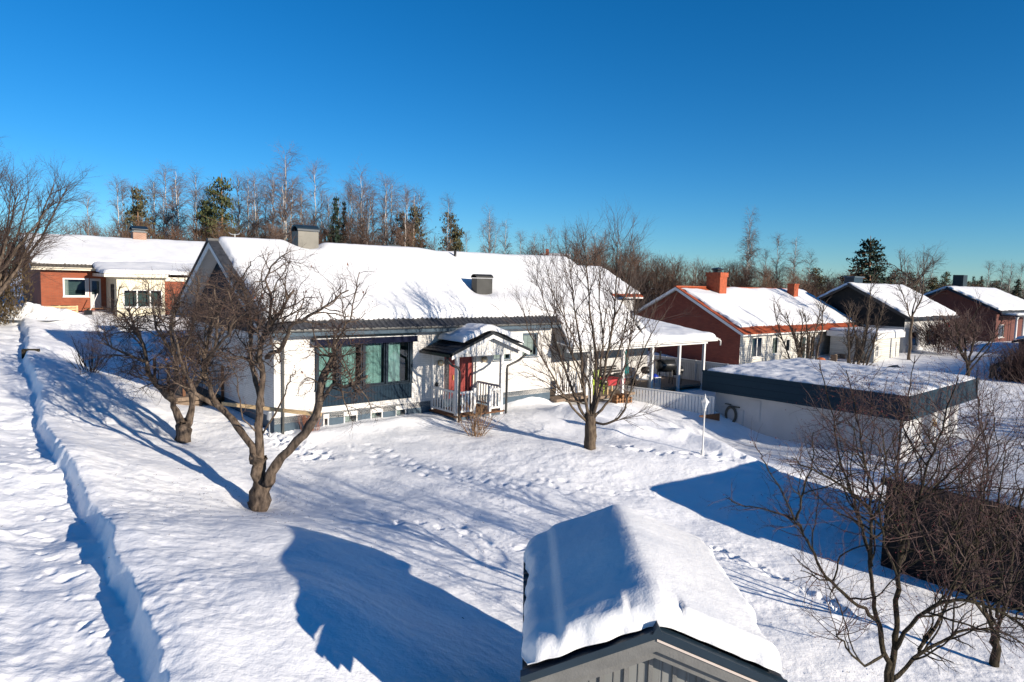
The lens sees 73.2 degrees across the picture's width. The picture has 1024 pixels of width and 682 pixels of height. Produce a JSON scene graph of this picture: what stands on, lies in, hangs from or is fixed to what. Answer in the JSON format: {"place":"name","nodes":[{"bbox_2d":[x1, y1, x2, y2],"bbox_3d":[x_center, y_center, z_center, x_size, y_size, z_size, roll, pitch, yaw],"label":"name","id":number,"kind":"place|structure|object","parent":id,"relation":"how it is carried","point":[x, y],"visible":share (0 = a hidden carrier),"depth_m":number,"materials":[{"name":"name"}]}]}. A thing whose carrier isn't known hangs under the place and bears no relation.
{"place":"outdoors","nodes":[
{"label":"outdoors","id":0,"kind":"place"},
{"bbox_2d":[0,273,1023,681],"bbox_3d":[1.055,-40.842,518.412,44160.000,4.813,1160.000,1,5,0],"label":"snow ground","id":1,"kind":"structure","parent":0,"point":[106,575],"depth_m":15.11,"materials":[{"name":"snow"}]},
{"bbox_2d":[0,229,36,325],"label":"evergreen tree","id":2,"kind":"object","parent":1,"relation":"on","point":[9,296],"visible":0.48,"depth_m":37.16,"materials":[{"name":"plant"}]},
{"bbox_2d":[0,302,61,320],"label":"snow heap","id":3,"kind":"object","parent":1,"relation":"on","point":[38,312],"visible":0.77,"depth_m":38.19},
{"bbox_2d":[0,136,99,294],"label":"bare tree","id":4,"kind":"object","parent":1,"relation":"on","point":[10,255],"visible":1,"depth_m":33.37,"materials":[{"name":"brown plant"}]},
{"bbox_2d":[51,212,105,236],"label":"bare tree","id":5,"kind":"object","parent":1,"relation":"on","point":[75,228],"visible":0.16,"depth_m":89.68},
{"bbox_2d":[73,191,104,235],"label":"birch","id":6,"kind":"object","parent":1,"relation":"on","point":[88,206],"visible":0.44,"depth_m":93.92,"materials":[{"name":"white plant"}]},
{"bbox_2d":[63,330,117,372],"bbox_3d":[-15.977,0.308,26.329,2.354,2.025,2.068,6,7,43],"label":"bare shrub","id":7,"kind":"object","parent":1,"relation":"on","point":[89,356],"visible":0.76,"depth_m":26.34,"materials":[{"name":"brown plant"}]},
{"bbox_2d":[80,212,119,236],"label":"bare tree","id":8,"kind":"object","parent":1,"relation":"on","point":[97,231],"visible":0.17,"depth_m":88.95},
{"bbox_2d":[14,225,204,315],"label":"brick house","id":9,"kind":"structure","parent":1,"relation":"on","point":[100,266],"depth_m":43.99,"materials":[{"name":"red brick"}]},
{"bbox_2d":[63,278,88,296],"bbox_3d":[-27.534,-3.364,43.523,1.480,1.210,0.540,-3,7,-41],"label":"window","id":10,"kind":"structure","parent":9,"relation":"in","point":[72,287],"depth_m":43.67,"materials":[{"name":"white paint"}]},
{"bbox_2d":[90,279,100,307],"bbox_3d":[-26.617,-3.034,44.098,0.600,1.900,0.062,-3,7,-41],"label":"door","id":11,"kind":"structure","parent":9,"relation":"in","point":[95,284],"depth_m":44.07,"materials":[{"name":"white paint"}]},
{"bbox_2d":[123,290,162,307],"bbox_3d":[-23.188,-2.652,43.270,2.300,1.160,0.580,-3,7,-41],"label":"window","id":12,"kind":"structure","parent":9,"relation":"in","point":[139,298],"depth_m":43.39,"materials":[{"name":"glass"}]},
{"bbox_2d":[102,176,131,235],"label":"birch","id":13,"kind":"object","parent":1,"relation":"on","point":[118,221],"visible":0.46,"depth_m":98.53,"materials":[{"name":"white plant"}]},
{"bbox_2d":[117,211,161,238],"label":"bare tree","id":14,"kind":"object","parent":1,"relation":"on","point":[149,235],"visible":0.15,"depth_m":84.71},
{"bbox_2d":[112,186,169,239],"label":"pine","id":15,"kind":"object","parent":1,"relation":"on","point":[138,209],"visible":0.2,"depth_m":88.90,"materials":[{"name":"green plant"}]},
{"bbox_2d":[142,173,168,237],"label":"birch","id":16,"kind":"object","parent":1,"relation":"on","point":[154,198],"visible":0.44,"depth_m":98.72,"materials":[{"name":"white plant"}]},
{"bbox_2d":[70,263,253,443],"bbox_3d":[-10.362,0.467,21.052,6.287,5.842,4.053,5,6,32],"label":"apple tree","id":17,"kind":"object","parent":1,"relation":"on","point":[183,425],"visible":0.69,"depth_m":21.05,"materials":[{"name":"brown plant"}]},
{"bbox_2d":[150,186,173,239],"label":"birch","id":18,"kind":"object","parent":1,"relation":"on","point":[163,208],"visible":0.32,"depth_m":99.28,"materials":[{"name":"white plant"}]},
{"bbox_2d":[151,159,182,238],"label":"birch","id":19,"kind":"object","parent":1,"relation":"on","point":[166,223],"visible":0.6,"depth_m":96.56,"materials":[{"name":"white plant"}]},
{"bbox_2d":[155,161,191,239],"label":"birch","id":20,"kind":"object","parent":1,"relation":"on","point":[176,207],"visible":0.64,"depth_m":95.62,"materials":[{"name":"white plant"}]},
{"bbox_2d":[174,393,201,405],"bbox_3d":[-12.253,2.285,25.919,0.900,0.500,0.900,-3,7,-41],"label":"planter box","id":21,"kind":"object","parent":1,"relation":"on","point":[185,399],"visible":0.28,"depth_m":25.56,"materials":[{"name":"brown wood"}]},
{"bbox_2d":[169,223,211,240],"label":"bare tree","id":22,"kind":"object","parent":1,"relation":"on","point":[194,237],"visible":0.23,"depth_m":85.91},
{"bbox_2d":[178,166,209,240],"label":"birch","id":23,"kind":"object","parent":1,"relation":"on","point":[195,206],"visible":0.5,"depth_m":97.33,"materials":[{"name":"white plant"}]},
{"bbox_2d":[190,201,220,240],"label":"pine","id":24,"kind":"object","parent":1,"relation":"on","point":[198,217],"visible":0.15,"depth_m":90.38,"materials":[{"name":"green plant"}]},
{"bbox_2d":[194,173,251,238],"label":"pine","id":25,"kind":"object","parent":1,"relation":"on","point":[225,202],"visible":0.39,"depth_m":88.31,"materials":[{"name":"green plant"}]},
{"bbox_2d":[201,219,256,241],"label":"bare tree","id":26,"kind":"object","parent":1,"relation":"on","point":[233,232],"visible":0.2,"depth_m":83.90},
{"bbox_2d":[224,168,259,237],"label":"birch","id":27,"kind":"object","parent":1,"relation":"on","point":[238,212],"visible":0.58,"depth_m":93.73,"materials":[{"name":"white plant"}]},
{"bbox_2d":[232,178,266,237],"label":"birch","id":28,"kind":"object","parent":1,"relation":"on","point":[247,213],"visible":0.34,"depth_m":96.85,"materials":[{"name":"white plant"}]},
{"bbox_2d":[242,168,267,237],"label":"birch","id":29,"kind":"object","parent":1,"relation":"on","point":[255,219],"visible":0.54,"depth_m":94.47,"materials":[{"name":"white plant"}]},
{"bbox_2d":[250,176,276,238],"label":"birch","id":30,"kind":"object","parent":1,"relation":"on","point":[266,221],"visible":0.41,"depth_m":90.71,"materials":[{"name":"white plant"}]},
{"bbox_2d":[139,230,390,511],"bbox_3d":[-5.831,0.868,16.175,6.113,6.997,3.688,4,6,27],"label":"apple tree","id":31,"kind":"object","parent":1,"relation":"on","point":[264,480],"visible":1,"depth_m":16.25,"materials":[{"name":"brown plant"}]},
{"bbox_2d":[222,402,321,416],"bbox_3d":[-6.092,1.721,17.459,2.683,0.234,0.060,2,5,9],"label":"wooden rail","id":32,"kind":"object","parent":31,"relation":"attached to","point":[266,408],"visible":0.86,"depth_m":17.43,"materials":[{"name":"brown wood"}]},
{"bbox_2d":[254,164,287,235],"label":"birch","id":33,"kind":"object","parent":1,"relation":"on","point":[271,180],"visible":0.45,"depth_m":88.77,"materials":[{"name":"white plant"}]},
{"bbox_2d":[259,138,312,243],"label":"birch","id":34,"kind":"object","parent":1,"relation":"on","point":[286,230],"visible":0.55,"depth_m":86.48,"materials":[{"name":"white plant"}]},
{"bbox_2d":[302,158,331,241],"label":"birch","id":35,"kind":"object","parent":1,"relation":"on","point":[314,195],"visible":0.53,"depth_m":90.48,"materials":[{"name":"white plant"}]},
{"bbox_2d":[300,207,344,243],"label":"bare tree","id":36,"kind":"object","parent":1,"relation":"on","point":[324,229],"visible":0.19,"depth_m":88.18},
{"bbox_2d":[325,196,344,242],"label":"spruce","id":37,"kind":"object","parent":1,"relation":"on","point":[337,236],"visible":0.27,"depth_m":86.81,"materials":[{"name":"plant"}]},
{"bbox_2d":[336,174,363,241],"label":"birch","id":38,"kind":"object","parent":1,"relation":"on","point":[350,189],"visible":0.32,"depth_m":90.78,"materials":[{"name":"white plant"}]},
{"bbox_2d":[333,206,382,245],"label":"bare tree","id":39,"kind":"object","parent":1,"relation":"on","point":[359,228],"visible":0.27,"depth_m":86.51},
{"bbox_2d":[338,161,382,244],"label":"birch","id":40,"kind":"object","parent":1,"relation":"on","point":[363,200],"visible":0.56,"depth_m":86.93,"materials":[{"name":"white plant"}]},
{"bbox_2d":[359,182,389,242],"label":"birch","id":41,"kind":"object","parent":1,"relation":"on","point":[372,225],"visible":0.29,"depth_m":91.96,"materials":[{"name":"white plant"}]},
{"bbox_2d":[371,171,399,245],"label":"birch","id":42,"kind":"object","parent":1,"relation":"on","point":[384,223],"visible":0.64,"depth_m":88.89,"materials":[{"name":"white plant"}]},
{"bbox_2d":[376,172,404,244],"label":"birch","id":43,"kind":"object","parent":1,"relation":"on","point":[391,201],"visible":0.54,"depth_m":90.49,"materials":[{"name":"white plant"}]},
{"bbox_2d":[392,210,408,246],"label":"pine","id":44,"kind":"object","parent":1,"relation":"on","point":[400,218],"visible":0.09,"depth_m":90.75,"materials":[{"name":"green plant"}]},
{"bbox_2d":[390,178,422,246],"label":"birch","id":45,"kind":"object","parent":1,"relation":"on","point":[405,201],"visible":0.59,"depth_m":86.84,"materials":[{"name":"white plant"}]},
{"bbox_2d":[391,224,422,247],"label":"bare tree","id":46,"kind":"object","parent":1,"relation":"on","point":[402,240],"visible":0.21,"depth_m":82.95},
{"bbox_2d":[393,185,430,248],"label":"birch","id":47,"kind":"object","parent":1,"relation":"on","point":[413,230],"visible":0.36,"depth_m":88.75,"materials":[{"name":"brown plant"}]},
{"bbox_2d":[397,204,441,250],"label":"pine","id":48,"kind":"object","parent":1,"relation":"on","point":[417,230],"visible":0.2,"depth_m":88.94,"materials":[{"name":"green plant"}]},
{"bbox_2d":[408,187,433,248],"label":"birch","id":49,"kind":"object","parent":1,"relation":"on","point":[422,208],"visible":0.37,"depth_m":90.61,"materials":[{"name":"white plant"}]},
{"bbox_2d":[153,224,720,433],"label":"white house","id":50,"kind":"structure","parent":1,"relation":"on","point":[441,347],"depth_m":26.86,"materials":[{"name":"paint"}]},
{"bbox_2d":[319,345,337,388],"bbox_3d":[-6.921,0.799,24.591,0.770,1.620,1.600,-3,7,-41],"label":"window","id":51,"kind":"structure","parent":50,"relation":"in","point":[326,358],"depth_m":24.09,"materials":[{"name":"glass"}]},
{"bbox_2d":[341,344,361,385],"bbox_3d":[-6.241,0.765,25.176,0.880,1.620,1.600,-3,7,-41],"label":"window","id":52,"kind":"structure","parent":50,"relation":"in","point":[356,349],"depth_m":24.79,"materials":[{"name":"glass"}]},
{"bbox_2d":[315,342,413,391],"bbox_3d":[-5.273,0.794,24.954,3.920,1.730,0.200,-3,7,-41],"label":"window frame","id":53,"kind":"structure","parent":50,"relation":"in","point":[410,343],"depth_m":25.42,"materials":[{"name":"blue paint"}]},
{"bbox_2d":[365,343,384,384],"bbox_3d":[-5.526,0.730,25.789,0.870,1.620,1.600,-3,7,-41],"label":"window","id":54,"kind":"structure","parent":50,"relation":"in","point":[377,362],"depth_m":25.39,"materials":[{"name":"glass"}]},
{"bbox_2d":[388,342,408,382],"bbox_3d":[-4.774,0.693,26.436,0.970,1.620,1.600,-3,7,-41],"label":"window","id":55,"kind":"structure","parent":50,"relation":"in","point":[398,352],"depth_m":26.05,"materials":[{"name":"glass"}]},
{"bbox_2d":[450,357,469,397],"bbox_3d":[-2.091,1.581,27.976,0.980,1.820,0.109,-3,7,-41],"label":"door","id":56,"kind":"structure","parent":50,"relation":"in","point":[464,363],"depth_m":28.06,"materials":[{"name":"red paint"}]},
{"bbox_2d":[522,333,538,357],"bbox_3d":[0.640,0.163,30.360,1.000,1.090,0.600,-3,7,-41],"label":"window","id":57,"kind":"structure","parent":50,"relation":"in","point":[529,343],"depth_m":30.39,"materials":[{"name":"glass"}]},
{"bbox_2d":[655,351,683,383],"bbox_3d":[8.377,1.411,36.637,1.420,1.752,0.670,0,5,-12],"label":"barrel smoker","id":58,"kind":"object","parent":50,"relation":"on","point":[666,365],"visible":0.89,"depth_m":36.44,"materials":[{"name":"black metal"}]},
{"bbox_2d":[1,419,877,675],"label":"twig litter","id":59,"kind":"object","parent":1,"relation":"on","point":[350,529],"visible":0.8,"depth_m":16.30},
{"bbox_2d":[437,192,455,250],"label":"birch","id":60,"kind":"object","parent":1,"relation":"on","point":[447,244],"visible":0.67,"depth_m":87.18,"materials":[{"name":"white plant"}]},
{"bbox_2d":[435,211,465,251],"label":"pine","id":61,"kind":"object","parent":1,"relation":"on","point":[455,235],"visible":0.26,"depth_m":90.81,"materials":[{"name":"green plant"}]},
{"bbox_2d":[449,389,504,436],"bbox_3d":[-1.198,2.482,23.976,2.054,1.860,1.601,1,5,0],"label":"bare shrub","id":62,"kind":"object","parent":1,"relation":"on","point":[476,430],"visible":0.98,"depth_m":24.00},
{"bbox_2d":[475,205,502,252],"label":"birch","id":63,"kind":"object","parent":1,"relation":"on","point":[489,250],"visible":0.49,"depth_m":94.14,"materials":[{"name":"white plant"}]},
{"bbox_2d":[488,193,703,449],"bbox_3d":[2.624,-0.455,22.440,6.982,8.572,5.477,1,5,0],"label":"bare tree","id":64,"kind":"object","parent":1,"relation":"on","point":[589,416],"visible":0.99,"depth_m":22.16,"materials":[{"name":"brown plant"}]},
{"bbox_2d":[574,242,618,272],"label":"bare tree","id":65,"kind":"object","parent":1,"relation":"on","point":[597,256],"visible":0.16,"depth_m":70.54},
{"bbox_2d":[579,265,642,310],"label":"red trim house","id":66,"kind":"structure","parent":1,"relation":"on","point":[613,284],"depth_m":57.52,"materials":[{"name":"white paint"}]},
{"bbox_2d":[609,393,631,403],"bbox_3d":[5.098,2.699,32.353,1.174,0.430,0.459,-3,7,-41],"label":"firewood pile","id":67,"kind":"object","parent":1,"relation":"on","point":[617,398],"visible":0.82,"depth_m":32.11,"materials":[{"name":"beige wood"}]},
{"bbox_2d":[600,235,643,281],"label":"bare tree","id":68,"kind":"object","parent":1,"relation":"on","point":[619,251],"visible":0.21,"depth_m":74.65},
{"bbox_2d":[613,239,651,295],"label":"bare tree","id":69,"kind":"object","parent":1,"relation":"on","point":[628,262],"visible":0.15,"depth_m":77.08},
{"bbox_2d":[611,250,669,308],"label":"bare tree","id":70,"kind":"object","parent":1,"relation":"on","point":[645,268],"visible":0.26,"depth_m":72.88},
{"bbox_2d":[520,504,787,681],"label":"garden shed","id":71,"kind":"structure","parent":1,"relation":"on","point":[617,593],"depth_m":7.02,"materials":[{"name":"grey paint"}]},
{"bbox_2d":[632,252,683,307],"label":"bare tree","id":72,"kind":"object","parent":1,"relation":"on","point":[653,290],"visible":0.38,"depth_m":72.76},
{"bbox_2d":[628,251,693,304],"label":"bare tree","id":73,"kind":"object","parent":1,"relation":"on","point":[660,284],"visible":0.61,"depth_m":71.29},
{"bbox_2d":[608,385,714,414],"bbox_3d":[7.056,2.995,33.182,5.258,1.443,0.092,4,6,28],"label":"picket fence","id":74,"kind":"object","parent":1,"relation":"on","point":[673,396],"visible":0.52,"depth_m":32.80,"materials":[{"name":"white paint"}]},
{"bbox_2d":[649,255,694,291],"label":"bare tree","id":75,"kind":"object","parent":1,"relation":"on","point":[675,273],"visible":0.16,"depth_m":78.16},
{"bbox_2d":[649,355,731,380],"bbox_3d":[12.105,2.251,36.335,0.140,1.920,12.200,-3,7,-41],"label":"board fence","id":76,"kind":"object","parent":1,"relation":"on","point":[692,369],"visible":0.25,"depth_m":38.71,"materials":[{"name":"white paint"}]},
{"bbox_2d":[673,260,707,285],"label":"bare tree","id":77,"kind":"object","parent":1,"relation":"on","point":[685,284],"visible":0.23,"depth_m":72.08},
{"bbox_2d":[683,259,722,285],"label":"bare tree","id":78,"kind":"object","parent":1,"relation":"on","point":[703,282],"visible":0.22,"depth_m":68.20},
{"bbox_2d":[700,394,708,455],"bbox_3d":[6.385,2.883,22.981,0.320,2.290,0.277,-1,6,-29],"label":"lamp post","id":79,"kind":"object","parent":1,"relation":"on","point":[704,401],"visible":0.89,"depth_m":22.94,"materials":[{"name":"metal"}]},
{"bbox_2d":[706,259,757,286],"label":"bare tree","id":80,"kind":"object","parent":1,"relation":"on","point":[730,276],"visible":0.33,"depth_m":80.72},
{"bbox_2d":[713,258,750,286],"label":"bare tree","id":81,"kind":"object","parent":1,"relation":"on","point":[730,283],"visible":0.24,"depth_m":81.52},
{"bbox_2d":[732,262,761,287],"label":"bare tree","id":82,"kind":"object","parent":1,"relation":"on","point":[750,280],"visible":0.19,"depth_m":81.80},
{"bbox_2d":[633,268,863,364],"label":"brick house","id":83,"kind":"structure","parent":1,"relation":"on","point":[737,321],"depth_m":48.82,"materials":[{"name":"red"}]},
{"bbox_2d":[751,337,762,358],"bbox_3d":[16.465,0.423,46.919,1.450,1.440,0.590,-3,7,-41],"label":"window","id":84,"kind":"structure","parent":83,"relation":"in","point":[756,341],"depth_m":47.34,"materials":[{"name":"white paint"}]},
{"bbox_2d":[736,205,762,283],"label":"birch","id":85,"kind":"object","parent":1,"relation":"on","point":[748,256],"visible":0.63,"depth_m":90.99,"materials":[{"name":"white plant"}]},
{"bbox_2d":[752,263,786,287],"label":"bare tree","id":86,"kind":"object","parent":1,"relation":"on","point":[766,280],"visible":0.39,"depth_m":79.82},
{"bbox_2d":[755,258,786,287],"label":"bare tree","id":87,"kind":"object","parent":1,"relation":"on","point":[768,276],"visible":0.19,"depth_m":87.85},
{"bbox_2d":[755,264,795,287],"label":"bare tree","id":88,"kind":"object","parent":1,"relation":"on","point":[778,274],"visible":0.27,"depth_m":86.05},
{"bbox_2d":[767,233,787,285],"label":"birch","id":89,"kind":"object","parent":1,"relation":"on","point":[777,261],"visible":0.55,"depth_m":94.21,"materials":[{"name":"white plant"}]},
{"bbox_2d":[781,235,805,283],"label":"birch","id":90,"kind":"object","parent":1,"relation":"on","point":[791,259],"visible":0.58,"depth_m":91.27,"materials":[{"name":"white plant"}]},
{"bbox_2d":[767,292,831,359],"bbox_3d":[18.401,-0.421,43.869,4.424,5.674,3.682,5,6,37],"label":"bare tree","id":91,"kind":"object","parent":1,"relation":"on","point":[800,347],"visible":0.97,"depth_m":43.47,"materials":[{"name":"brown plant"}]},
{"bbox_2d":[802,267,829,295],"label":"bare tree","id":92,"kind":"object","parent":1,"relation":"on","point":[815,271],"visible":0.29,"depth_m":108.09,"materials":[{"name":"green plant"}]},
{"bbox_2d":[799,274,835,296],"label":"bare tree","id":93,"kind":"object","parent":1,"relation":"on","point":[811,288],"visible":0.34,"depth_m":81.07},
{"bbox_2d":[810,274,843,294],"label":"bare tree","id":94,"kind":"object","parent":1,"relation":"on","point":[819,284],"visible":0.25,"depth_m":88.99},
{"bbox_2d":[702,358,978,457],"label":"garage","id":95,"kind":"structure","parent":1,"relation":"on","point":[764,394],"depth_m":30.22,"materials":[{"name":"white paint"}]},
{"bbox_2d":[907,416,925,452],"bbox_3d":[16.475,4.020,28.350,2.600,2.300,0.065,-3,7,-42],"label":"garage door","id":96,"kind":"structure","parent":95,"relation":"in","point":[912,431],"depth_m":28.28,"materials":[{"name":"white paint"}]},
{"bbox_2d":[702,343,1023,681],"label":"crab apple tree","id":97,"kind":"object","parent":1,"relation":"on","point":[889,671],"visible":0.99,"depth_m":9.39,"materials":[{"name":"brown plant"}]},
{"bbox_2d":[836,270,892,365],"bbox_3d":[22.166,-1.189,44.227,3.550,7.306,3.892,1,5,0],"label":"bare tree","id":98,"kind":"object","parent":1,"relation":"on","point":[854,333],"visible":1,"depth_m":43.82,"materials":[{"name":"brown plant"}]},
{"bbox_2d":[827,327,904,362],"bbox_3d":[26.818,0.845,52.439,5.102,3.670,3.650,-3,7,-41],"label":"white annex","id":99,"kind":"object","parent":1,"relation":"on","point":[889,345],"visible":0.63,"depth_m":51.35,"materials":[{"name":"paint"}]},
{"bbox_2d":[837,236,898,283],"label":"spruce","id":100,"kind":"object","parent":1,"relation":"on","point":[870,249],"visible":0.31,"depth_m":87.00,"materials":[{"name":"plant"}]},
{"bbox_2d":[817,276,959,352],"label":"black gable house","id":101,"kind":"structure","parent":1,"relation":"on","point":[854,288],"depth_m":56.84,"materials":[{"name":"white paint"}]},
{"bbox_2d":[871,242,947,359],"bbox_3d":[29.427,-2.970,50.522,5.382,9.141,5.326,1,5,0],"label":"bare tree","id":102,"kind":"object","parent":1,"relation":"on","point":[919,276],"visible":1,"depth_m":50.55,"materials":[{"name":"brown plant"}]},
{"bbox_2d":[921,277,940,293],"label":"pine","id":103,"kind":"object","parent":1,"relation":"on","point":[931,286],"visible":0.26,"depth_m":105.68,"materials":[{"name":"green plant"}]},
{"bbox_2d":[906,309,991,355],"bbox_3d":[33.993,-0.722,53.789,6.340,3.912,4.293,1,5,0],"label":"dark bush","id":104,"kind":"object","parent":1,"relation":"on","point":[929,339],"visible":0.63,"depth_m":53.43,"materials":[{"name":"plant"}]},
{"bbox_2d":[880,440,1023,612],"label":"hedge","id":105,"kind":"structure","parent":1,"relation":"on","point":[917,565],"depth_m":15.53,"materials":[{"name":"plant"}]},
{"bbox_2d":[897,348,1023,667],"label":"crab apple tree","id":106,"kind":"object","parent":1,"relation":"on","point":[994,661],"visible":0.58,"depth_m":11.60,"materials":[{"name":"brown plant"}]},
{"bbox_2d":[923,275,1023,341],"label":"brick house","id":107,"kind":"structure","parent":1,"relation":"on","point":[959,292],"depth_m":70.79,"materials":[{"name":"red brick"}]},
{"bbox_2d":[929,285,1023,375],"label":"bare tree","id":108,"kind":"object","parent":1,"relation":"on","point":[960,349],"visible":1,"depth_m":41.97,"materials":[{"name":"brown plant"}]},
{"bbox_2d":[977,339,1023,383],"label":"brush hedge","id":109,"kind":"object","parent":1,"relation":"on","point":[1017,361],"visible":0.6,"depth_m":44.26,"materials":[{"name":"plant"}]},
{"bbox_2d":[989,362,1019,380],"bbox_3d":[31.771,2.034,44.325,2.172,1.408,0.840,1,5,0],"label":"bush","id":110,"kind":"object","parent":1,"relation":"on","point":[998,365],"visible":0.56,"depth_m":44.16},
{"bbox_2d":[0,0,1023,294],"label":"sky","id":111,"kind":"structure","parent":0,"point":[842,123],"materials":[{"name":"blue"}]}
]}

